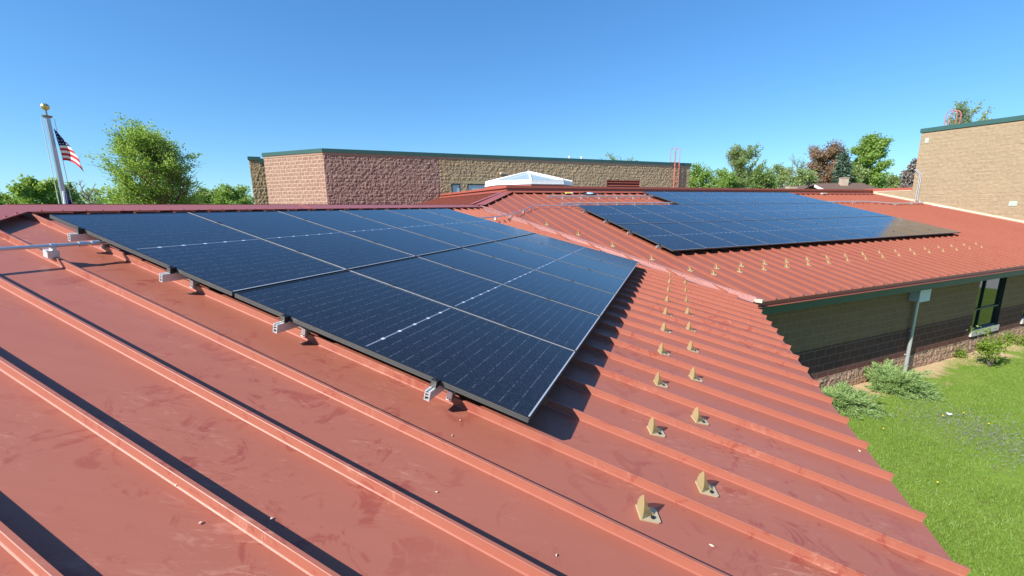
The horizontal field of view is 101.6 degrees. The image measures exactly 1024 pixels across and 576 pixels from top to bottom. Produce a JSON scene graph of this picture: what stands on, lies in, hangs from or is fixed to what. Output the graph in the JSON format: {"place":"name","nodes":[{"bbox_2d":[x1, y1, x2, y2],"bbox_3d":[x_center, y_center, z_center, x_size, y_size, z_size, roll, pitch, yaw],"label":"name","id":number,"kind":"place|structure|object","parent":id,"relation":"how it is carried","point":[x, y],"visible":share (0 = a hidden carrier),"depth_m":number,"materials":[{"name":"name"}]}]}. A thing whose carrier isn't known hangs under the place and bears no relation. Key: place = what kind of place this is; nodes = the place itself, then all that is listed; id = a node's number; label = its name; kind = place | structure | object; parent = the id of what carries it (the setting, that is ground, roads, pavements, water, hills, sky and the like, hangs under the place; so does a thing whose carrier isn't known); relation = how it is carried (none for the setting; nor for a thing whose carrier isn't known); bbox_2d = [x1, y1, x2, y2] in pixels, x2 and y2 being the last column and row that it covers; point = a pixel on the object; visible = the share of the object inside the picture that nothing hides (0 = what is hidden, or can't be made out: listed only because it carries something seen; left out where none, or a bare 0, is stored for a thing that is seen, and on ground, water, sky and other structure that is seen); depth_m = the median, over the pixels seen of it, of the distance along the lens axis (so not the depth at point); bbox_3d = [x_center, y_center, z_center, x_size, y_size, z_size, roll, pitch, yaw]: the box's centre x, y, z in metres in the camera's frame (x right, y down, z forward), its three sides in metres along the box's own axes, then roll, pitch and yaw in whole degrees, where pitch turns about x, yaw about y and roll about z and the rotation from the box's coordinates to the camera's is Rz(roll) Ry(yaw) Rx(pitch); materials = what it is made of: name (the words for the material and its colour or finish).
{"place":"outdoors","nodes":[
{"label":"outdoors","id":0,"kind":"place"},
{"bbox_2d":[0,0,1023,203],"label":"sky","id":1,"kind":"structure","parent":0,"point":[232,81],"materials":[{"name":"blue"}]},
{"bbox_2d":[777,177,877,189],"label":"brown roof house","id":2,"kind":"structure","parent":0,"point":[843,183],"depth_m":35.05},
{"bbox_2d":[815,307,1023,575],"bbox_3d":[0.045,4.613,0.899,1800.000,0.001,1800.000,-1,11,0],"label":"ground","id":3,"kind":"structure","parent":0,"point":[943,370],"depth_m":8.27,"materials":[{"name":"plant"}]},
{"bbox_2d":[0,193,21,203],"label":"tree","id":4,"kind":"object","parent":3,"relation":"on","point":[7,199],"visible":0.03,"depth_m":59.78,"materials":[{"name":"green plant"}]},
{"bbox_2d":[6,173,61,203],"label":"leafy tree","id":5,"kind":"object","parent":3,"relation":"on","point":[33,189],"visible":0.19,"depth_m":40.12,"materials":[{"name":"green plant"}]},
{"bbox_2d":[40,103,71,203],"bbox_3d":[-13.738,-1.604,13.051,0.240,7.818,0.240,-1,11,0],"label":"flagpole","id":6,"kind":"object","parent":3,"relation":"on","point":[47,117],"visible":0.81,"depth_m":12.53,"materials":[{"name":"metal"}]},
{"bbox_2d":[62,191,71,203],"bbox_3d":[-13.648,-2.353,12.858,0.297,1.226,0.202,8,14,38],"label":"base","id":7,"kind":"object","parent":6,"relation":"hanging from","point":[66,199],"visible":0.27,"depth_m":12.75,"materials":[{"name":"metal"}]},
{"bbox_2d":[54,129,83,171],"bbox_3d":[-13.400,-4.158,12.662,0.554,1.266,0.114,-2,11,-5],"label":"national flag","id":8,"kind":"object","parent":6,"relation":"attached to","point":[67,153],"visible":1,"depth_m":12.67,"materials":[{"name":"fabric"}]},
{"bbox_2d":[46,180,85,203],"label":"leafy tree","id":9,"kind":"object","parent":3,"relation":"on","point":[74,195],"visible":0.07,"depth_m":47.35,"materials":[{"name":"green plant"}]},
{"bbox_2d":[72,180,98,203],"bbox_3d":[-33.840,-5.049,33.610,2.373,7.317,2.348,-1,11,0],"label":"bare tree","id":10,"kind":"object","parent":3,"relation":"on","point":[87,195],"visible":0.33,"depth_m":33.14,"materials":[{"name":"grey plant"}]},
{"bbox_2d":[79,112,216,203],"bbox_3d":[-21.217,-4.916,24.805,6.007,10.390,6.016,5,12,25],"label":"maple tree","id":11,"kind":"object","parent":3,"relation":"on","point":[156,167],"visible":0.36,"depth_m":23.61,"materials":[{"name":"green plant"}]},
{"bbox_2d":[192,185,226,203],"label":"tree","id":12,"kind":"object","parent":3,"relation":"on","point":[209,194],"visible":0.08,"depth_m":43.15,"materials":[{"name":"green plant"}]},
{"bbox_2d":[207,183,253,203],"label":"bush","id":13,"kind":"object","parent":3,"relation":"on","point":[232,195],"visible":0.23,"depth_m":42.25,"materials":[{"name":"green plant"}]},
{"bbox_2d":[10,174,912,203],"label":"wood","id":14,"kind":"object","parent":3,"relation":"on","point":[96,191],"depth_m":92.89,"materials":[{"name":"green plant"}]},
{"bbox_2d":[247,148,691,204],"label":"block classroom building","id":15,"kind":"structure","parent":3,"relation":"on","point":[330,176],"depth_m":24.51,"materials":[{"name":"split-face concrete block"},{"name":"brick"},{"name":"green painted metal"}]},
{"bbox_2d":[452,184,460,192],"bbox_3d":[-3.442,-5.998,25.712,0.583,0.805,0.272,-2,11,-5],"label":"window","id":16,"kind":"structure","parent":15,"relation":"in","point":[455,187],"depth_m":25.69,"materials":[{"name":"blue glass"}]},
{"bbox_2d":[467,184,484,189],"bbox_3d":[-1.927,-6.135,26.338,1.744,0.805,0.810,-1,11,0],"label":"window","id":17,"kind":"structure","parent":15,"relation":"in","point":[470,186],"depth_m":26.14,"materials":[{"name":"blue glass"}]},
{"bbox_2d":[670,148,679,186],"bbox_3d":[12.428,-8.686,32.018,0.466,3.966,0.556,-6,12,-24],"label":"roof ladder","id":18,"kind":"object","parent":15,"relation":"attached to","point":[674,168],"visible":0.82,"depth_m":31.79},
{"bbox_2d":[0,186,1023,575],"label":"school building","id":19,"kind":"structure","parent":3,"relation":"on","point":[134,390],"depth_m":2.38,"materials":[{"name":"red metal"}]},
{"bbox_2d":[0,240,108,259],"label":"conduit run","id":20,"kind":"object","parent":19,"relation":"on","point":[51,252],"visible":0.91,"depth_m":3.19,"materials":[{"name":"metal"}]},
{"bbox_2d":[67,214,440,248],"bbox_3d":[-2.369,-1.042,6.665,0.097,0.194,7.035,4,12,21],"label":"mounting rail","id":21,"kind":"object","parent":19,"relation":"attached to","point":[79,235],"visible":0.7,"depth_m":3.51,"materials":[{"name":"metal"}]},
{"bbox_2d":[50,212,346,295],"bbox_3d":[-2.825,-0.396,3.847,2.281,0.037,1.137,18,17,18],"label":"solar panel","id":22,"kind":"object","parent":21,"relation":"attached to","point":[230,261],"visible":0.87,"depth_m":3.69,"materials":[{"name":"glass"}]},
{"bbox_2d":[189,211,415,270],"bbox_3d":[-2.406,-0.605,4.898,2.281,0.037,1.137,18,17,18],"label":"solar panel","id":23,"kind":"object","parent":21,"relation":"attached to","point":[334,246],"visible":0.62,"depth_m":4.80,"materials":[{"name":"glass"}]},
{"bbox_2d":[279,210,460,256],"bbox_3d":[-1.988,-0.814,5.948,2.280,0.037,1.137,18,17,18],"label":"solar panel","id":24,"kind":"object","parent":21,"relation":"attached to","point":[409,242],"visible":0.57,"depth_m":5.87,"materials":[{"name":"glass"}]},
{"bbox_2d":[159,228,489,288],"bbox_3d":[-1.315,-0.698,6.314,0.097,0.194,7.035,4,12,21],"label":"mounting rail","id":25,"kind":"object","parent":19,"relation":"attached to","point":[170,274],"visible":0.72,"depth_m":3.16,"materials":[{"name":"metal"}]},
{"bbox_2d":[341,209,492,247],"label":"solar panel","id":26,"kind":"object","parent":25,"relation":"attached to","point":[431,230],"visible":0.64,"depth_m":6.94,"materials":[{"name":"glass"}]},
{"bbox_2d":[385,209,516,241],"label":"solar panel","id":27,"kind":"object","parent":25,"relation":"attached to","point":[462,226],"visible":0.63,"depth_m":8.00,"materials":[{"name":"glass"}]},
{"bbox_2d":[422,208,534,236],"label":"solar panel","id":28,"kind":"object","parent":25,"relation":"attached to","point":[492,225],"visible":0.72,"depth_m":9.06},
{"bbox_2d":[273,243,542,337],"bbox_3d":[-0.268,-0.356,5.964,0.097,0.194,7.035,4,12,21],"label":"mounting rail","id":29,"kind":"object","parent":19,"relation":"attached to","point":[284,324],"visible":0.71,"depth_m":2.81,"materials":[{"name":"metal"}]},
{"bbox_2d":[235,270,575,422],"bbox_3d":[-0.735,0.286,3.150,2.281,0.037,1.137,18,17,18],"label":"solar panel","id":30,"kind":"object","parent":29,"relation":"attached to","point":[514,373],"visible":1,"depth_m":2.97,"materials":[{"name":"glass"}]},
{"bbox_2d":[419,248,614,317],"bbox_3d":[0.102,-0.132,5.251,2.281,0.037,1.137,18,17,18],"label":"solar panel","id":31,"kind":"object","parent":29,"relation":"attached to","point":[592,300],"visible":0.89,"depth_m":5.17,"materials":[{"name":"glass"}]},
{"bbox_2d":[464,242,625,295],"bbox_3d":[0.521,-0.341,6.301,2.281,0.037,1.137,18,17,18],"label":"solar panel","id":32,"kind":"object","parent":29,"relation":"attached to","point":[575,273],"visible":0.91,"depth_m":6.23,"materials":[{"name":"glass"}]},
{"bbox_2d":[495,237,632,281],"bbox_3d":[0.940,-0.549,7.352,2.280,0.037,1.137,18,17,18],"label":"solar panel","id":33,"kind":"object","parent":29,"relation":"attached to","point":[604,267],"visible":0.85,"depth_m":7.30,"materials":[{"name":"glass"}]},
{"bbox_2d":[424,260,602,401],"bbox_3d":[0.807,-0.005,5.606,0.097,0.194,7.035,4,12,21],"label":"mounting rail","id":34,"kind":"object","parent":19,"relation":"attached to","point":[434,389],"visible":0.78,"depth_m":2.44,"materials":[{"name":"metal"}]},
{"bbox_2d":[351,257,600,353],"bbox_3d":[-0.316,0.077,4.200,2.281,0.037,1.137,18,17,18],"label":"solar panel","id":35,"kind":"object","parent":34,"relation":"attached to","point":[561,324],"visible":0.9,"depth_m":4.09,"materials":[{"name":"glass"}]},
{"bbox_2d":[520,233,638,269],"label":"solar panel","id":36,"kind":"object","parent":34,"relation":"attached to","point":[589,252],"visible":0.86,"depth_m":8.36,"materials":[{"name":"glass"}]},
{"bbox_2d":[480,205,576,219],"bbox_3d":[0.268,-2.222,12.208,1.026,0.392,6.076,7,13,33],"label":"conduit run","id":37,"kind":"object","parent":19,"relation":"on","point":[495,217],"visible":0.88,"depth_m":13.02,"materials":[{"name":"metal"}]},
{"bbox_2d":[485,171,572,187],"bbox_3d":[0.770,-4.791,19.124,3.751,1.115,3.751,-5,12,-22],"label":"skylight","id":38,"kind":"object","parent":19,"relation":"on","point":[528,178],"visible":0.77,"depth_m":17.70,"materials":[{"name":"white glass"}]},
{"bbox_2d":[548,195,654,198],"bbox_3d":[7.818,-3.938,18.038,14.110,0.192,0.097,-5,12,-22],"label":"mounting rail","id":39,"kind":"object","parent":19,"relation":"on","point":[581,196],"visible":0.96,"depth_m":16.04,"materials":[{"name":"metal"}]},
{"bbox_2d":[643,191,701,203],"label":"solar panel","id":40,"kind":"object","parent":39,"relation":"attached to","point":[676,199],"visible":0.98,"depth_m":16.89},
{"bbox_2d":[741,192,797,202],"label":"solar panel","id":41,"kind":"object","parent":39,"relation":"attached to","point":[769,197],"visible":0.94,"depth_m":19.17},
{"bbox_2d":[758,192,815,202],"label":"solar panel","id":42,"kind":"object","parent":39,"relation":"attached to","point":[794,199],"visible":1,"depth_m":19.58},
{"bbox_2d":[774,192,831,202],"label":"solar panel","id":43,"kind":"object","parent":39,"relation":"attached to","point":[802,197],"visible":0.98,"depth_m":20.03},
{"bbox_2d":[635,495,660,523],"bbox_3d":[0.675,1.060,2.032,0.110,0.108,0.092,12,16,-2],"label":"snow guard","id":44,"kind":"object","parent":19,"relation":"on","point":[646,513],"visible":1,"depth_m":2.03,"materials":[{"name":"beige"}]},
{"bbox_2d":[647,417,665,437],"bbox_3d":[0.972,0.912,2.776,0.110,0.108,0.092,12,16,-3],"label":"snow guard","id":45,"kind":"object","parent":19,"relation":"on","point":[653,429],"visible":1,"depth_m":2.77,"materials":[{"name":"beige"}]},
{"bbox_2d":[653,372,667,387],"bbox_3d":[1.268,0.764,3.520,0.110,0.108,0.092,13,16,-1],"label":"snow guard","id":46,"kind":"object","parent":19,"relation":"on","point":[657,380],"visible":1,"depth_m":3.52,"materials":[{"name":"beige"}]},
{"bbox_2d":[658,343,669,355],"bbox_3d":[1.565,0.616,4.264,0.110,0.108,0.092,12,16,-4],"label":"snow guard","id":47,"kind":"object","parent":19,"relation":"on","point":[661,350],"visible":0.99,"depth_m":4.26,"materials":[{"name":"beige"}]},
{"bbox_2d":[562,200,807,204],"bbox_3d":[8.245,-3.468,17.068,14.140,0.192,0.097,-5,12,-22],"label":"mounting rail","id":48,"kind":"object","parent":19,"relation":"on","point":[652,203],"visible":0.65,"depth_m":15.33,"materials":[{"name":"metal"}]},
{"bbox_2d":[667,192,723,203],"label":"solar panel","id":49,"kind":"object","parent":48,"relation":"attached to","point":[696,198],"visible":0.87,"depth_m":17.31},
{"bbox_2d":[687,192,744,203],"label":"solar panel","id":50,"kind":"object","parent":48,"relation":"attached to","point":[715,198],"visible":0.89,"depth_m":17.75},
{"bbox_2d":[706,192,764,203],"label":"solar panel","id":51,"kind":"object","parent":48,"relation":"attached to","point":[735,198],"visible":0.83,"depth_m":18.19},
{"bbox_2d":[724,192,782,203],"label":"solar panel","id":52,"kind":"object","parent":48,"relation":"attached to","point":[755,198],"visible":0.88,"depth_m":18.62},
{"bbox_2d":[689,367,702,381],"bbox_3d":[1.689,0.779,3.804,0.110,0.108,0.092,12,16,-2],"label":"snow guard","id":53,"kind":"object","parent":19,"relation":"on","point":[693,376],"visible":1,"depth_m":3.80,"materials":[{"name":"beige"}]},
{"bbox_2d":[691,407,708,424],"bbox_3d":[1.393,0.926,3.060,0.110,0.108,0.092,12,16,-3],"label":"snow guard","id":54,"kind":"object","parent":19,"relation":"on","point":[697,417],"visible":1,"depth_m":3.05,"materials":[{"name":"beige"}]},
{"bbox_2d":[695,471,718,497],"bbox_3d":[1.096,1.074,2.316,0.110,0.108,0.092,14,16,2],"label":"snow guard","id":55,"kind":"object","parent":19,"relation":"on","point":[704,486],"visible":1,"depth_m":2.31,"materials":[{"name":"beige"}]},
{"bbox_2d":[828,169,923,204],"bbox_3d":[18.351,-5.103,20.917,8.579,1.919,0.838,-6,12,-24],"label":"conduit run","id":56,"kind":"object","parent":19,"relation":"on","point":[892,203],"visible":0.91,"depth_m":21.64,"materials":[{"name":"metal"}]},
{"bbox_2d":[865,187,911,198],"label":"tan wall","id":57,"kind":"structure","parent":19,"relation":"on","point":[903,192],"depth_m":23.69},
{"bbox_2d":[903,289,931,372],"bbox_3d":[11.017,1.240,11.476,0.532,2.466,0.222,-5,12,-22],"label":"downspout","id":58,"kind":"object","parent":19,"relation":"attached to","point":[917,297],"visible":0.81,"depth_m":11.35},
{"bbox_2d":[918,289,931,302],"bbox_3d":[11.046,0.206,11.180,0.532,0.322,0.020,-5,12,-22],"label":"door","id":59,"kind":"structure","parent":19,"relation":"attached to","point":[924,295],"depth_m":11.16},
{"bbox_2d":[969,277,1006,336],"bbox_3d":[15.108,0.462,13.245,1.719,2.000,0.829,-1,11,0],"label":"window","id":60,"kind":"structure","parent":19,"relation":"in","point":[991,292],"depth_m":13.38,"materials":[{"name":"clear glass"}]},
{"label":"rail","id":61,"kind":"object","parent":19,"relation":"attached to","visible":0},
{"bbox_2d":[577,205,646,224],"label":"solar panel","id":62,"kind":"object","parent":61,"relation":"attached to","point":[613,215],"visible":0.96,"depth_m":13.20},
{"bbox_2d":[607,205,677,222],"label":"solar panel","id":63,"kind":"object","parent":61,"relation":"attached to","point":[641,214],"visible":0.8,"depth_m":13.64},
{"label":"rail","id":64,"kind":"object","parent":19,"relation":"attached to","visible":0},
{"bbox_2d":[634,205,704,222],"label":"solar panel","id":65,"kind":"object","parent":64,"relation":"attached to","point":[673,215],"visible":0.93,"depth_m":14.07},
{"bbox_2d":[660,204,730,221],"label":"solar panel","id":66,"kind":"object","parent":64,"relation":"attached to","point":[695,213],"visible":0.86,"depth_m":14.52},
{"bbox_2d":[682,204,753,220],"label":"solar panel","id":67,"kind":"object","parent":64,"relation":"attached to","point":[718,212],"visible":0.97,"depth_m":15.00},
{"bbox_2d":[706,204,777,219],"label":"solar panel","id":68,"kind":"object","parent":64,"relation":"attached to","point":[742,212],"visible":0.94,"depth_m":15.41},
{"bbox_2d":[728,204,798,218],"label":"solar panel","id":69,"kind":"object","parent":64,"relation":"attached to","point":[766,212],"visible":0.93,"depth_m":15.85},
{"bbox_2d":[749,204,817,218],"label":"solar panel","id":70,"kind":"object","parent":64,"relation":"attached to","point":[785,211],"visible":0.95,"depth_m":16.28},
{"bbox_2d":[769,203,838,217],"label":"solar panel","id":71,"kind":"object","parent":64,"relation":"attached to","point":[804,211],"visible":0.88,"depth_m":16.70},
{"bbox_2d":[784,203,854,217],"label":"solar panel","id":72,"kind":"object","parent":64,"relation":"attached to","point":[822,210],"visible":0.86,"depth_m":17.22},
{"bbox_2d":[803,203,873,216],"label":"solar panel","id":73,"kind":"object","parent":64,"relation":"attached to","point":[840,210],"visible":0.9,"depth_m":17.60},
{"bbox_2d":[820,203,888,216],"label":"solar panel","id":74,"kind":"object","parent":64,"relation":"attached to","point":[866,212],"visible":0.91,"depth_m":18.08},
{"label":"rail","id":75,"kind":"object","parent":19,"relation":"attached to","visible":0},
{"bbox_2d":[618,223,706,251],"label":"solar panel","id":76,"kind":"object","parent":75,"relation":"attached to","point":[670,241],"visible":1,"depth_m":11.22,"materials":[{"name":"glass"}]},
{"bbox_2d":[708,221,796,244],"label":"solar panel","id":77,"kind":"object","parent":75,"relation":"attached to","point":[759,235],"visible":0.99,"depth_m":12.57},
{"bbox_2d":[734,220,821,243],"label":"solar panel","id":78,"kind":"object","parent":75,"relation":"attached to","point":[781,232],"visible":1,"depth_m":13.01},
{"bbox_2d":[757,219,845,241],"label":"solar panel","id":79,"kind":"object","parent":75,"relation":"attached to","point":[818,235],"visible":0.97,"depth_m":13.44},
{"bbox_2d":[779,219,867,239],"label":"solar panel","id":80,"kind":"object","parent":75,"relation":"attached to","point":[828,230],"visible":0.91,"depth_m":13.90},
{"bbox_2d":[803,218,888,238],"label":"solar panel","id":81,"kind":"object","parent":75,"relation":"attached to","point":[854,230],"visible":1,"depth_m":14.32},
{"bbox_2d":[822,218,908,237],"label":"solar panel","id":82,"kind":"object","parent":75,"relation":"attached to","point":[889,233],"visible":0.94,"depth_m":14.77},
{"bbox_2d":[843,217,926,235],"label":"solar panel","id":83,"kind":"object","parent":75,"relation":"attached to","point":[886,226],"visible":0.92,"depth_m":15.22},
{"bbox_2d":[859,217,944,234],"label":"solar panel","id":84,"kind":"object","parent":75,"relation":"attached to","point":[907,226],"visible":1,"depth_m":15.64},
{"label":"rail","id":85,"kind":"object","parent":19,"relation":"attached to","visible":0},
{"bbox_2d":[649,223,738,248],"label":"solar panel","id":86,"kind":"object","parent":85,"relation":"attached to","point":[706,240],"visible":0.97,"depth_m":11.68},
{"bbox_2d":[680,222,768,246],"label":"solar panel","id":87,"kind":"object","parent":85,"relation":"attached to","point":[738,239],"visible":0.98,"depth_m":12.12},
{"bbox_2d":[877,216,960,233],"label":"solar panel","id":88,"kind":"object","parent":85,"relation":"attached to","point":[925,226],"visible":0.91,"depth_m":16.10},
{"bbox_2d":[689,162,716,187],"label":"leafy tree","id":89,"kind":"object","parent":3,"relation":"on","point":[698,174],"visible":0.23,"depth_m":50.70,"materials":[{"name":"green plant"}]},
{"bbox_2d":[708,166,744,187],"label":"leafy tree","id":90,"kind":"object","parent":3,"relation":"on","point":[727,180],"visible":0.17,"depth_m":48.23,"materials":[{"name":"green plant"}]},
{"bbox_2d":[716,142,777,187],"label":"willow tree","id":91,"kind":"object","parent":3,"relation":"on","point":[739,156],"visible":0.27,"depth_m":53.17,"materials":[{"name":"green plant"}]},
{"bbox_2d":[745,167,779,188],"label":"leafy tree","id":92,"kind":"object","parent":3,"relation":"on","point":[763,180],"visible":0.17,"depth_m":46.55,"materials":[{"name":"green plant"}]},
{"bbox_2d":[765,162,796,188],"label":"leafy tree","id":93,"kind":"object","parent":3,"relation":"on","point":[781,173],"visible":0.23,"depth_m":68.19,"materials":[{"name":"green plant"}]},
{"bbox_2d":[782,153,806,186],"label":"bare tree","id":94,"kind":"object","parent":3,"relation":"on","point":[797,167],"visible":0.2,"depth_m":61.32,"materials":[{"name":"grey plant"}]},
{"bbox_2d":[785,167,819,185],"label":"leafy tree","id":95,"kind":"object","parent":3,"relation":"on","point":[804,175],"visible":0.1,"depth_m":52.37,"materials":[{"name":"green plant"}]},
{"bbox_2d":[801,138,849,182],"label":"russet tree","id":96,"kind":"object","parent":3,"relation":"on","point":[822,161],"visible":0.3,"depth_m":61.49,"materials":[{"name":"brown plant"}]},
{"bbox_2d":[831,151,854,182],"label":"spruce tree","id":97,"kind":"object","parent":3,"relation":"on","point":[843,167],"visible":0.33,"depth_m":50.21,"materials":[{"name":"green plant"}]},
{"bbox_2d":[821,379,897,420],"bbox_3d":[7.892,2.587,9.751,1.502,0.535,1.565,-1,11,0],"label":"juniper bush","id":98,"kind":"object","parent":3,"relation":"on","point":[847,399],"visible":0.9,"depth_m":9.60,"materials":[{"name":"green plant"}]},
{"bbox_2d":[849,164,880,187],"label":"leafy tree","id":99,"kind":"object","parent":3,"relation":"on","point":[857,174],"visible":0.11,"depth_m":52.11,"materials":[{"name":"green plant"}]},
{"bbox_2d":[846,131,895,188],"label":"leafy tree","id":100,"kind":"object","parent":3,"relation":"on","point":[870,150],"visible":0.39,"depth_m":52.44,"materials":[{"name":"green plant"}]},
{"bbox_2d":[885,173,902,187],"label":"leafy tree","id":101,"kind":"object","parent":3,"relation":"on","point":[893,181],"visible":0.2,"depth_m":60.59,"materials":[{"name":"green plant"}]},
{"bbox_2d":[863,359,944,401],"bbox_3d":[9.944,2.292,10.702,1.707,0.721,1.747,8,14,38],"label":"juniper bush","id":102,"kind":"object","parent":3,"relation":"on","point":[886,377],"visible":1,"depth_m":10.38,"materials":[{"name":"green plant"}]},
{"bbox_2d":[898,158,916,187],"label":"purple tree","id":103,"kind":"object","parent":3,"relation":"on","point":[907,176],"visible":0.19,"depth_m":43.79,"materials":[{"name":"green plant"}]},
{"bbox_2d":[869,387,1023,480],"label":"ground ivy","id":104,"kind":"object","parent":3,"relation":"on","point":[971,431],"visible":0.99,"depth_m":8.71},
{"bbox_2d":[951,344,977,358],"bbox_3d":[13.761,2.008,12.905,0.900,0.604,0.685,-1,11,0],"label":"leafy shrub","id":105,"kind":"object","parent":3,"relation":"on","point":[959,355],"visible":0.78,"depth_m":12.82,"materials":[{"name":"green plant"}]},
{"bbox_2d":[911,115,1023,220],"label":"tan block building","id":106,"kind":"structure","parent":3,"relation":"on","point":[976,166],"depth_m":20.73,"materials":[{"name":"brick"}]},
{"bbox_2d":[944,98,994,124],"bbox_3d":[34.181,-8.046,32.352,4.311,12.393,3.982,5,13,28],"label":"leafy tree","id":107,"kind":"object","parent":3,"relation":"on","point":[964,110],"visible":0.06,"depth_m":31.36,"materials":[{"name":"green plant"}]},
{"bbox_2d":[966,325,1018,366],"bbox_3d":[13.744,1.696,12.075,0.989,1.199,0.935,-1,11,0],"label":"leafy shrub","id":108,"kind":"object","parent":3,"relation":"on","point":[984,347],"visible":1,"depth_m":11.90,"materials":[{"name":"green plant"}]},
{"bbox_2d":[1005,330,1023,345],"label":"leafy shrub","id":109,"kind":"object","parent":3,"relation":"on","point":[1018,341],"visible":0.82,"depth_m":13.92,"materials":[{"name":"green plant"}]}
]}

